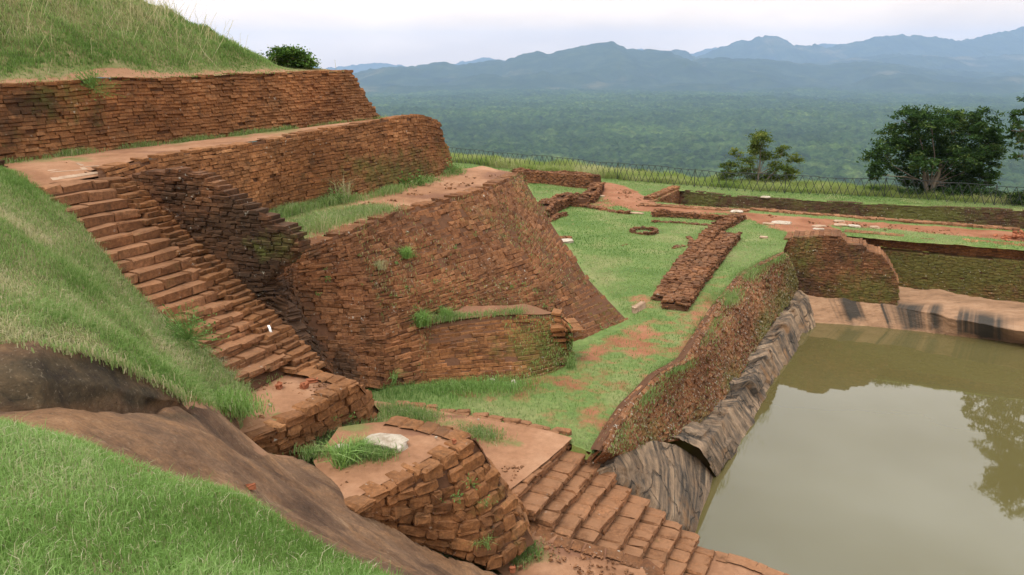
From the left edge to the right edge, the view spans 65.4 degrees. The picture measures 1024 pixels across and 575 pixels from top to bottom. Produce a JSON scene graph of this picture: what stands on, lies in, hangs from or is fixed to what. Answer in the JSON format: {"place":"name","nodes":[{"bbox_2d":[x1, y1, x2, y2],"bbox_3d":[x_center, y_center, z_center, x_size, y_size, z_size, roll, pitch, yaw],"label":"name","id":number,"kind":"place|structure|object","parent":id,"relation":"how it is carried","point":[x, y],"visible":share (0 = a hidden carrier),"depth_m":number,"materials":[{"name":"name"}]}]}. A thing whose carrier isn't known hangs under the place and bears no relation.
{"place":"outdoors","nodes":[
{"label":"outdoors","id":0,"kind":"place"},
{"bbox_2d":[4,149,133,184],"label":"terrace","id":1,"kind":"structure","parent":0,"point":[39,168],"depth_m":14.24,"materials":[{"name":"soil"}]},
{"bbox_2d":[48,167,87,171],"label":"paving slab","id":2,"kind":"structure","parent":1,"relation":"on","point":[83,168],"depth_m":14.14,"materials":[{"name":"stone"}]},
{"bbox_2d":[51,171,97,179],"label":"paving slab","id":3,"kind":"structure","parent":1,"relation":"on","point":[73,175],"depth_m":14.01,"materials":[{"name":"stone"}]},
{"bbox_2d":[0,0,343,85],"bbox_3d":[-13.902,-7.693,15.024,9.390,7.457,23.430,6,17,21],"label":"mound","id":4,"kind":"object","parent":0,"point":[114,69],"visible":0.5,"depth_m":17.89,"materials":[{"name":"plant"}]},
{"bbox_2d":[260,44,321,69],"bbox_3d":[-6.884,-7.025,24.675,2.078,1.006,1.676,0,16,0],"label":"bush","id":5,"kind":"object","parent":4,"relation":"on","point":[293,56],"visible":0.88,"depth_m":24.41,"materials":[{"name":"green plant"}]},
{"bbox_2d":[0,409,403,574],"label":"grass","id":6,"kind":"structure","parent":0,"point":[77,450],"depth_m":3.70,"materials":[{"name":"plant"}]},
{"bbox_2d":[61,119,379,169],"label":"terrace","id":7,"kind":"structure","parent":0,"point":[125,155],"depth_m":17.19,"materials":[{"name":"soil"}]},
{"bbox_2d":[0,70,380,161],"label":"brick wall","id":8,"kind":"structure","parent":7,"relation":"on","point":[39,119],"depth_m":18.27,"materials":[{"name":"brick"}]},
{"bbox_2d":[68,57,124,101],"bbox_3d":[-8.483,-4.234,16.308,1.356,0.921,0.694,2,16,6],"label":"creeper","id":9,"kind":"object","parent":8,"relation":"attached to","point":[90,83],"visible":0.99,"depth_m":16.27,"materials":[{"name":"green plant"}]},
{"bbox_2d":[1,115,387,163],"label":"grass","id":10,"kind":"structure","parent":7,"relation":"on","point":[66,153],"depth_m":18.24,"materials":[{"name":"plant"}]},
{"bbox_2d":[0,165,501,574],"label":"hillside","id":11,"kind":"structure","parent":0,"point":[258,449],"depth_m":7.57,"materials":[{"name":"plant"}]},
{"bbox_2d":[0,160,7,166],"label":"brick pier","id":12,"kind":"structure","parent":11,"relation":"on","point":[2,162],"depth_m":14.08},
{"bbox_2d":[0,340,181,413],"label":"rock","id":13,"kind":"object","parent":11,"relation":"on","point":[43,377],"visible":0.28,"depth_m":6.21,"materials":[{"name":"stone"}]},
{"bbox_2d":[11,337,191,405],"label":"grass","id":14,"kind":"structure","parent":13,"relation":"on","point":[177,393],"depth_m":6.91,"materials":[{"name":"plant"}]},
{"bbox_2d":[36,176,325,391],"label":"staircase","id":15,"kind":"structure","parent":11,"relation":"on","point":[159,254],"depth_m":13.35,"materials":[{"name":"brick"}]},
{"bbox_2d":[156,300,228,358],"bbox_3d":[-4.823,0.621,11.805,1.238,0.972,0.829,6,17,21],"label":"creeper","id":16,"kind":"object","parent":11,"relation":"on","point":[185,333],"visible":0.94,"depth_m":11.73,"materials":[{"name":"green plant"}]},
{"bbox_2d":[209,373,282,422],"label":"grass","id":17,"kind":"structure","parent":11,"relation":"on","point":[240,405],"depth_m":11.00,"materials":[{"name":"plant"}]},
{"bbox_2d":[0,404,500,574],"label":"rock","id":18,"kind":"object","parent":11,"relation":"on","point":[194,442],"visible":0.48,"depth_m":6.97,"materials":[{"name":"stone"}]},
{"bbox_2d":[245,483,255,489],"bbox_3d":[-2.104,1.606,6.420,0.081,0.067,0.054,-6,17,-19],"label":"loose brick","id":19,"kind":"object","parent":18,"relation":"on","point":[252,486],"visible":1,"depth_m":6.40,"materials":[{"name":"brick"}]},
{"bbox_2d":[240,367,379,457],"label":"brick platform","id":20,"kind":"structure","parent":11,"relation":"on","point":[304,418],"depth_m":12.35,"materials":[{"name":"brick"}]},
{"bbox_2d":[275,381,282,389],"bbox_3d":[-3.712,1.569,12.698,0.119,0.125,0.152,-3,16,-9],"label":"loose brick","id":21,"kind":"object","parent":20,"relation":"on","point":[278,386],"visible":1,"depth_m":12.66,"materials":[{"name":"brick"}]},
{"bbox_2d":[300,381,308,389],"bbox_3d":[-3.304,1.562,12.708,0.127,0.135,0.120,8,18,26],"label":"loose brick","id":22,"kind":"object","parent":20,"relation":"on","point":[304,385],"visible":1,"depth_m":12.68,"materials":[{"name":"brick"}]},
{"bbox_2d":[306,377,318,383],"bbox_3d":[-3.246,1.518,12.961,0.220,0.089,0.151,0,16,0],"label":"loose brick","id":23,"kind":"object","parent":20,"relation":"on","point":[312,380],"visible":0.88,"depth_m":12.94,"materials":[{"name":"brick"}]},
{"bbox_2d":[312,405,398,447],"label":"grass","id":24,"kind":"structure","parent":11,"relation":"on","point":[378,418],"depth_m":13.13,"materials":[{"name":"plant"}]},
{"bbox_2d":[314,416,534,569],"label":"brick platform","id":25,"kind":"structure","parent":11,"relation":"on","point":[415,484],"depth_m":11.52,"materials":[{"name":"brick"}]},
{"bbox_2d":[299,432,380,469],"bbox_3d":[-2.378,2.290,11.139,1.196,0.435,1.221,-5,17,-18],"label":"grass tuft","id":26,"kind":"object","parent":25,"relation":"on","point":[342,460],"visible":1,"depth_m":11.14,"materials":[{"name":"plant"}]},
{"bbox_2d":[291,439,404,467],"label":"grass","id":27,"kind":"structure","parent":25,"relation":"on","point":[316,453],"depth_m":11.38,"materials":[{"name":"plant"}]},
{"bbox_2d":[334,428,383,465],"bbox_3d":[-2.208,2.258,11.416,0.829,0.306,0.841,-7,17,-24],"label":"grass tuft","id":28,"kind":"object","parent":25,"relation":"on","point":[357,441],"visible":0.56,"depth_m":11.41,"materials":[{"name":"plant"}]},
{"bbox_2d":[364,433,408,452],"bbox_3d":[-1.875,2.291,11.672,0.721,0.201,0.406,6,17,20],"label":"boulder","id":29,"kind":"object","parent":25,"relation":"on","point":[398,439],"visible":0.7,"depth_m":11.59,"materials":[{"name":"stone"}]},
{"bbox_2d":[451,489,463,502],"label":"plant","id":30,"kind":"object","parent":25,"relation":"attached to","point":[458,493],"depth_m":11.22,"materials":[{"name":"green plant"}]},
{"bbox_2d":[462,473,477,489],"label":"wall plant","id":31,"kind":"object","parent":25,"relation":"attached to","point":[470,482],"depth_m":11.22,"materials":[{"name":"green plant"}]},
{"bbox_2d":[470,532,495,549],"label":"grass tuft","id":32,"kind":"object","parent":25,"relation":"attached to","point":[487,544],"visible":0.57,"depth_m":11.74,"materials":[{"name":"plant"}]},
{"bbox_2d":[497,521,664,574],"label":"brick platform","id":33,"kind":"structure","parent":11,"relation":"on","point":[645,566],"depth_m":12.82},
{"bbox_2d":[255,382,634,574],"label":"rubble","id":34,"kind":"object","parent":33,"relation":"on","point":[546,547],"visible":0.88,"depth_m":12.74,"materials":[{"name":"stone"}]},
{"bbox_2d":[509,564,515,572],"bbox_3d":[0.012,4.301,12.178,0.122,0.102,0.116,-7,17,-22],"label":"loose brick","id":35,"kind":"object","parent":33,"relation":"on","point":[512,569],"visible":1,"depth_m":12.14,"materials":[{"name":"brick"}]},
{"bbox_2d":[510,538,558,570],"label":"grass","id":36,"kind":"structure","parent":33,"relation":"on","point":[535,551],"depth_m":12.67,"materials":[{"name":"plant"}]},
{"bbox_2d":[285,166,511,237],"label":"terrace","id":37,"kind":"structure","parent":0,"point":[481,174],"depth_m":22.50,"materials":[{"name":"soil"}]},
{"bbox_2d":[92,114,453,223],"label":"brick wall","id":38,"kind":"structure","parent":37,"relation":"on","point":[369,155],"depth_m":19.86,"materials":[{"name":"brick"}]},
{"bbox_2d":[64,125,497,204],"bbox_3d":[-4.527,-2.868,19.953,4.609,1.796,13.586,5,16,17],"label":"rubble","id":39,"kind":"object","parent":37,"relation":"on","point":[449,188],"visible":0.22,"depth_m":22.93,"materials":[{"name":"brick"}]},
{"bbox_2d":[298,207,339,233],"bbox_3d":[-4.088,-1.464,17.008,1.132,0.562,1.320,0,16,0],"label":"grass tuft","id":40,"kind":"object","parent":37,"relation":"on","point":[326,223],"visible":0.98,"depth_m":17.05,"materials":[{"name":"plant"}]},
{"bbox_2d":[322,188,356,201],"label":"plant","id":41,"kind":"object","parent":37,"relation":"on","point":[336,193],"visible":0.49,"depth_m":20.06,"materials":[{"name":"green plant"}]},
{"bbox_2d":[325,176,356,202],"bbox_3d":[-4.360,-2.524,20.219,1.084,0.783,0.970,7,17,23],"label":"grass tuft","id":42,"kind":"object","parent":37,"relation":"on","point":[344,189],"visible":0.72,"depth_m":20.25,"materials":[{"name":"plant"}]},
{"bbox_2d":[286,199,408,238],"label":"grass","id":43,"kind":"structure","parent":37,"relation":"on","point":[351,212],"depth_m":18.77,"materials":[{"name":"plant"}]},
{"bbox_2d":[269,166,466,218],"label":"grass","id":44,"kind":"structure","parent":37,"relation":"on","point":[292,208],"depth_m":19.97,"materials":[{"name":"plant"}]},
{"bbox_2d":[397,170,416,186],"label":"plant","id":45,"kind":"object","parent":37,"relation":"on","point":[403,180],"visible":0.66,"depth_m":22.62,"materials":[{"name":"green plant"}]},
{"bbox_2d":[409,169,431,185],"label":"plant","id":46,"kind":"object","parent":37,"relation":"on","point":[419,180],"visible":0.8,"depth_m":23.11,"materials":[{"name":"green plant"}]},
{"bbox_2d":[443,156,466,174],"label":"plant","id":47,"kind":"object","parent":37,"relation":"on","point":[454,164],"visible":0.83,"depth_m":25.28,"materials":[{"name":"green plant"}]},
{"bbox_2d":[97,77,1023,193],"bbox_3d":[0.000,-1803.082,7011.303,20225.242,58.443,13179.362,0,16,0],"label":"forest","id":48,"kind":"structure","parent":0,"point":[825,132],"depth_m":2231.74,"materials":[{"name":"plant"}]},
{"bbox_2d":[314,43,836,72],"bbox_3d":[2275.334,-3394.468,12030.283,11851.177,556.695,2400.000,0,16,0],"label":"hills","id":49,"kind":"structure","parent":0,"point":[358,68],"depth_m":11918.15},
{"bbox_2d":[148,0,1023,68],"label":"sky","id":50,"kind":"structure","parent":0,"point":[343,33],"materials":[{"name":"white"}]},
{"bbox_2d":[307,162,1023,462],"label":"ground","id":51,"kind":"structure","parent":0,"point":[798,223],"depth_m":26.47,"materials":[{"name":"plant"}]},
{"bbox_2d":[389,367,401,385],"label":"grass tuft","id":52,"kind":"object","parent":51,"relation":"on","point":[394,379],"visible":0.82,"depth_m":17.40,"materials":[{"name":"plant"}]},
{"bbox_2d":[249,172,627,389],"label":"brick wall","id":53,"kind":"structure","parent":51,"relation":"on","point":[340,324],"depth_m":18.87,"materials":[{"name":"brick"}]},
{"bbox_2d":[128,166,310,292],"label":"wing wall","id":54,"kind":"structure","parent":53,"relation":"on","point":[241,236],"depth_m":13.82,"materials":[{"name":"brick"}]},
{"bbox_2d":[374,258,392,270],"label":"grass tuft","id":55,"kind":"object","parent":53,"relation":"on","point":[380,267],"visible":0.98,"depth_m":17.78,"materials":[{"name":"plant"}]},
{"bbox_2d":[394,246,415,258],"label":"grass tuft","id":56,"kind":"object","parent":53,"relation":"on","point":[406,253],"visible":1,"depth_m":18.65,"materials":[{"name":"plant"}]},
{"bbox_2d":[354,175,625,373],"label":"grass","id":57,"kind":"structure","parent":53,"relation":"on","point":[465,263],"depth_m":20.04,"materials":[{"name":"plant"}]},
{"bbox_2d":[374,400,571,488],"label":"brick platform","id":58,"kind":"structure","parent":51,"relation":"on","point":[534,447],"depth_m":15.28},
{"bbox_2d":[374,397,517,447],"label":"grass","id":59,"kind":"structure","parent":58,"relation":"on","point":[411,411],"depth_m":15.49,"materials":[{"name":"plant"}]},
{"bbox_2d":[405,369,564,402],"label":"grass","id":60,"kind":"structure","parent":51,"relation":"on","point":[475,386],"depth_m":17.57,"materials":[{"name":"plant"}]},
{"bbox_2d":[414,304,583,383],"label":"retaining wall","id":61,"kind":"structure","parent":51,"relation":"on","point":[465,348],"depth_m":18.64,"materials":[{"name":"brick"}]},
{"bbox_2d":[408,306,443,327],"bbox_3d":[-2.011,0.625,18.189,1.241,0.461,1.258,0,16,0],"label":"grass tuft","id":62,"kind":"object","parent":61,"relation":"on","point":[421,318],"visible":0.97,"depth_m":18.08,"materials":[{"name":"plant"}]},
{"bbox_2d":[429,305,457,319],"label":"grass tuft","id":63,"kind":"object","parent":61,"relation":"on","point":[442,312],"visible":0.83,"depth_m":18.62,"materials":[{"name":"plant"}]},
{"bbox_2d":[410,305,533,329],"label":"grass","id":64,"kind":"structure","parent":61,"relation":"on","point":[461,315],"depth_m":18.84,"materials":[{"name":"plant"}]},
{"bbox_2d":[502,315,574,380],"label":"grass","id":65,"kind":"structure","parent":61,"relation":"on","point":[573,353],"depth_m":18.93,"materials":[{"name":"plant"}]},
{"bbox_2d":[510,167,600,188],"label":"ruined wall","id":66,"kind":"structure","parent":51,"relation":"on","point":[576,179],"depth_m":47.33,"materials":[{"name":"brick"}]},
{"bbox_2d":[548,211,567,221],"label":"ruined wall","id":67,"kind":"structure","parent":51,"relation":"on","point":[554,217],"depth_m":37.42,"materials":[{"name":"brick"}]},
{"bbox_2d":[538,192,589,217],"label":"ruined wall","id":68,"kind":"structure","parent":51,"relation":"on","point":[555,204],"depth_m":40.06,"materials":[{"name":"brick"}]},
{"bbox_2d":[562,238,573,242],"bbox_3d":[2.144,-1.844,32.211,0.768,0.209,0.492,-4,16,-14],"label":"stone","id":69,"kind":"object","parent":51,"relation":"on","point":[567,240],"visible":0.5,"depth_m":32.04,"materials":[{"name":"stone"}]},
{"bbox_2d":[563,355,578,369],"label":"grass tuft","id":70,"kind":"object","parent":51,"relation":"on","point":[571,365],"visible":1,"depth_m":18.88,"materials":[{"name":"plant"}]},
{"bbox_2d":[582,182,605,202],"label":"ruined wall","id":71,"kind":"structure","parent":51,"relation":"on","point":[594,191],"depth_m":43.32,"materials":[{"name":"brick"}]},
{"bbox_2d":[578,203,631,213],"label":"ruined wall","id":72,"kind":"structure","parent":51,"relation":"on","point":[603,208],"depth_m":39.40,"materials":[{"name":"brick"}]},
{"bbox_2d":[511,440,715,574],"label":"staircase","id":73,"kind":"structure","parent":51,"relation":"on","point":[563,491],"depth_m":14.39,"materials":[{"name":"brick"}]},
{"bbox_2d":[632,301,645,313],"bbox_3d":[3.744,0.583,23.492,0.189,0.205,0.771,11,19,34],"label":"stone block","id":74,"kind":"object","parent":51,"relation":"on","point":[639,306],"depth_m":23.37,"materials":[{"name":"stone"}]},
{"bbox_2d":[629,226,658,234],"bbox_3d":[5.685,-2.325,34.439,1.281,0.470,1.291,0,16,0],"label":"brick ring","id":75,"kind":"object","parent":51,"relation":"on","point":[653,230],"visible":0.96,"depth_m":34.23,"materials":[{"name":"brick"}]},
{"bbox_2d":[671,244,685,248],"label":"ruined wall","id":76,"kind":"structure","parent":51,"relation":"on","point":[675,246],"depth_m":31.55,"materials":[{"name":"brick"}]},
{"bbox_2d":[651,220,710,225],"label":"ruined wall","id":77,"kind":"structure","parent":51,"relation":"on","point":[684,222],"depth_m":36.15,"materials":[{"name":"brick"}]},
{"bbox_2d":[651,224,725,300],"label":"ruined wall","id":78,"kind":"structure","parent":51,"relation":"on","point":[687,258],"depth_m":28.43,"materials":[{"name":"brick"}]},
{"bbox_2d":[685,236,693,245],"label":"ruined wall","id":79,"kind":"structure","parent":51,"relation":"on","point":[691,240],"depth_m":32.66,"materials":[{"name":"brick"}]},
{"bbox_2d":[651,208,731,220],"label":"ruined wall","id":80,"kind":"structure","parent":51,"relation":"on","point":[658,212],"depth_m":37.30,"materials":[{"name":"brick"}]},
{"bbox_2d":[586,251,798,463],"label":"brick bank","id":81,"kind":"structure","parent":51,"relation":"on","point":[733,355],"depth_m":21.40,"materials":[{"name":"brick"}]},
{"bbox_2d":[699,254,792,308],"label":"grass","id":82,"kind":"structure","parent":81,"relation":"on","point":[735,295],"depth_m":25.14,"materials":[{"name":"plant"}]},
{"bbox_2d":[660,231,741,310],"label":"ruined wall","id":83,"kind":"structure","parent":51,"relation":"on","point":[682,293],"depth_m":26.68,"materials":[{"name":"brick"}]},
{"bbox_2d":[711,213,746,229],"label":"ruined wall","id":84,"kind":"structure","parent":51,"relation":"on","point":[728,220],"depth_m":35.84,"materials":[{"name":"brick"}]},
{"bbox_2d":[448,147,1023,206],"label":"fence","id":85,"kind":"object","parent":51,"relation":"on","point":[994,203],"visible":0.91,"depth_m":44.55,"materials":[{"name":"metal"}]},
{"bbox_2d":[730,210,742,212],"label":"stone slab","id":86,"kind":"structure","parent":51,"relation":"on","point":[738,211],"depth_m":38.87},
{"bbox_2d":[450,152,1023,204],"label":"grass","id":87,"kind":"structure","parent":51,"relation":"on","point":[549,166],"depth_m":47.61,"materials":[{"name":"plant"}]},
{"bbox_2d":[716,129,804,182],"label":"tree","id":88,"kind":"object","parent":51,"relation":"on","point":[756,145],"visible":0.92,"depth_m":47.25,"materials":[{"name":"green plant"}]},
{"bbox_2d":[771,221,791,224],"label":"stone slab","id":89,"kind":"structure","parent":51,"relation":"on","point":[783,222],"depth_m":36.12,"materials":[{"name":"stone"}]},
{"bbox_2d":[615,189,995,236],"bbox_3d":[11.710,-3.478,38.075,19.507,0.188,4.513,14,21,40],"label":"rubble","id":90,"kind":"object","parent":51,"relation":"on","point":[770,215],"visible":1,"depth_m":35.94,"materials":[{"name":"stone"}]},
{"bbox_2d":[638,185,1023,231],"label":"ruined brick wall","id":91,"kind":"structure","parent":51,"relation":"on","point":[995,218],"depth_m":40.86,"materials":[{"name":"brick"}]},
{"bbox_2d":[834,223,847,225],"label":"stone slab","id":92,"kind":"structure","parent":51,"relation":"on","point":[838,224],"depth_m":35.51,"materials":[{"name":"stone"}]},
{"bbox_2d":[848,224,860,227],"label":"stone slab","id":93,"kind":"structure","parent":51,"relation":"on","point":[853,225],"depth_m":35.24,"materials":[{"name":"stone"}]},
{"bbox_2d":[867,186,886,191],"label":"bush","id":94,"kind":"object","parent":51,"relation":"on","point":[877,188],"visible":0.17,"depth_m":44.50,"materials":[{"name":"green plant"}]},
{"bbox_2d":[891,187,923,198],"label":"bush","id":95,"kind":"object","parent":51,"relation":"on","point":[902,191],"visible":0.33,"depth_m":43.21,"materials":[{"name":"green plant"}]},
{"bbox_2d":[842,229,1023,258],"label":"brick wall","id":96,"kind":"structure","parent":51,"relation":"on","point":[964,250],"depth_m":32.81,"materials":[{"name":"brick"}]},
{"bbox_2d":[856,103,1010,194],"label":"tree","id":97,"kind":"object","parent":51,"relation":"on","point":[971,155],"visible":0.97,"depth_m":42.89,"materials":[{"name":"green plant"}]},
{"bbox_2d":[926,185,967,198],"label":"bush","id":98,"kind":"object","parent":51,"relation":"on","point":[949,190],"visible":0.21,"depth_m":42.66,"materials":[{"name":"green plant"}]},
{"bbox_2d":[963,186,1005,201],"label":"bush","id":99,"kind":"object","parent":51,"relation":"on","point":[986,191],"visible":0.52,"depth_m":42.22,"materials":[{"name":"green plant"}]},
{"bbox_2d":[993,190,1023,205],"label":"bush","id":100,"kind":"object","parent":51,"relation":"on","point":[1015,196],"visible":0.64,"depth_m":41.09,"materials":[{"name":"green plant"}]},
{"bbox_2d":[1001,93,1023,160],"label":"tree","id":101,"kind":"object","parent":51,"relation":"on","point":[1019,134],"visible":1,"depth_m":38.55,"materials":[{"name":"green plant"}]},
{"bbox_2d":[670,49,697,60],"bbox_3d":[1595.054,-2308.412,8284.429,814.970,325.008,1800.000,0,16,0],"label":"hills","id":102,"kind":"structure","parent":0,"point":[685,54],"depth_m":8176.40,"materials":[{"name":"blue"}]},
{"bbox_2d":[352,41,1023,93],"bbox_3d":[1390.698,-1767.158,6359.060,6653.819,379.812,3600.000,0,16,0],"label":"hills","id":103,"kind":"structure","parent":0,"point":[612,65],"depth_m":5559.56,"materials":[{"name":"blue"}]},
{"bbox_2d":[706,551,761,574],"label":"landing","id":104,"kind":"object","parent":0,"point":[717,567],"visible":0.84,"depth_m":14.61,"materials":[{"name":"soil"}]},
{"bbox_2d":[716,551,788,574],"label":"brick wall","id":105,"kind":"structure","parent":104,"relation":"on","point":[763,569],"depth_m":14.76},
{"bbox_2d":[667,323,1023,574],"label":"water","id":106,"kind":"structure","parent":0,"point":[865,450],"depth_m":20.95,"materials":[{"name":"liquid"}]},
{"bbox_2d":[591,441,712,532],"bbox_3d":[2.728,4.853,17.398,2.064,3.830,7.878,11,19,34],"label":"rock","id":107,"kind":"object","parent":106,"relation":"in","point":[673,481],"visible":0.44,"depth_m":17.49,"materials":[{"name":"stone"}]},
{"bbox_2d":[672,290,815,476],"bbox_3d":[7.878,2.431,26.206,1.954,1.820,16.960,9,18,28],"label":"rock","id":108,"kind":"object","parent":106,"relation":"in","point":[717,435],"visible":0.66,"depth_m":24.09,"materials":[{"name":"stone"}]},
{"bbox_2d":[808,286,1023,343],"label":"rock","id":109,"kind":"object","parent":106,"relation":"in","point":[938,311],"visible":0.72,"depth_m":31.46,"materials":[{"name":"stone"}]},
{"bbox_2d":[783,228,899,305],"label":"brick wall","id":110,"kind":"structure","parent":109,"relation":"on","point":[830,263],"depth_m":32.35,"materials":[{"name":"brick"}]},
{"bbox_2d":[881,247,1023,302],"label":"brick wall","id":111,"kind":"structure","parent":109,"relation":"on","point":[997,278],"depth_m":32.43,"materials":[{"name":"brick"}]},
{"bbox_2d":[696,26,1023,63],"bbox_3d":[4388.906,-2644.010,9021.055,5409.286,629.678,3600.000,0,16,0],"label":"hills","id":112,"kind":"structure","parent":0,"point":[776,48],"depth_m":8693.04,"materials":[{"name":"blue"}]},
{"bbox_2d":[812,53,1023,75],"bbox_3d":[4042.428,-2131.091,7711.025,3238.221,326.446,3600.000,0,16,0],"label":"hills","id":113,"kind":"structure","parent":0,"point":[1009,64],"depth_m":7221.56,"materials":[{"name":"blue"}]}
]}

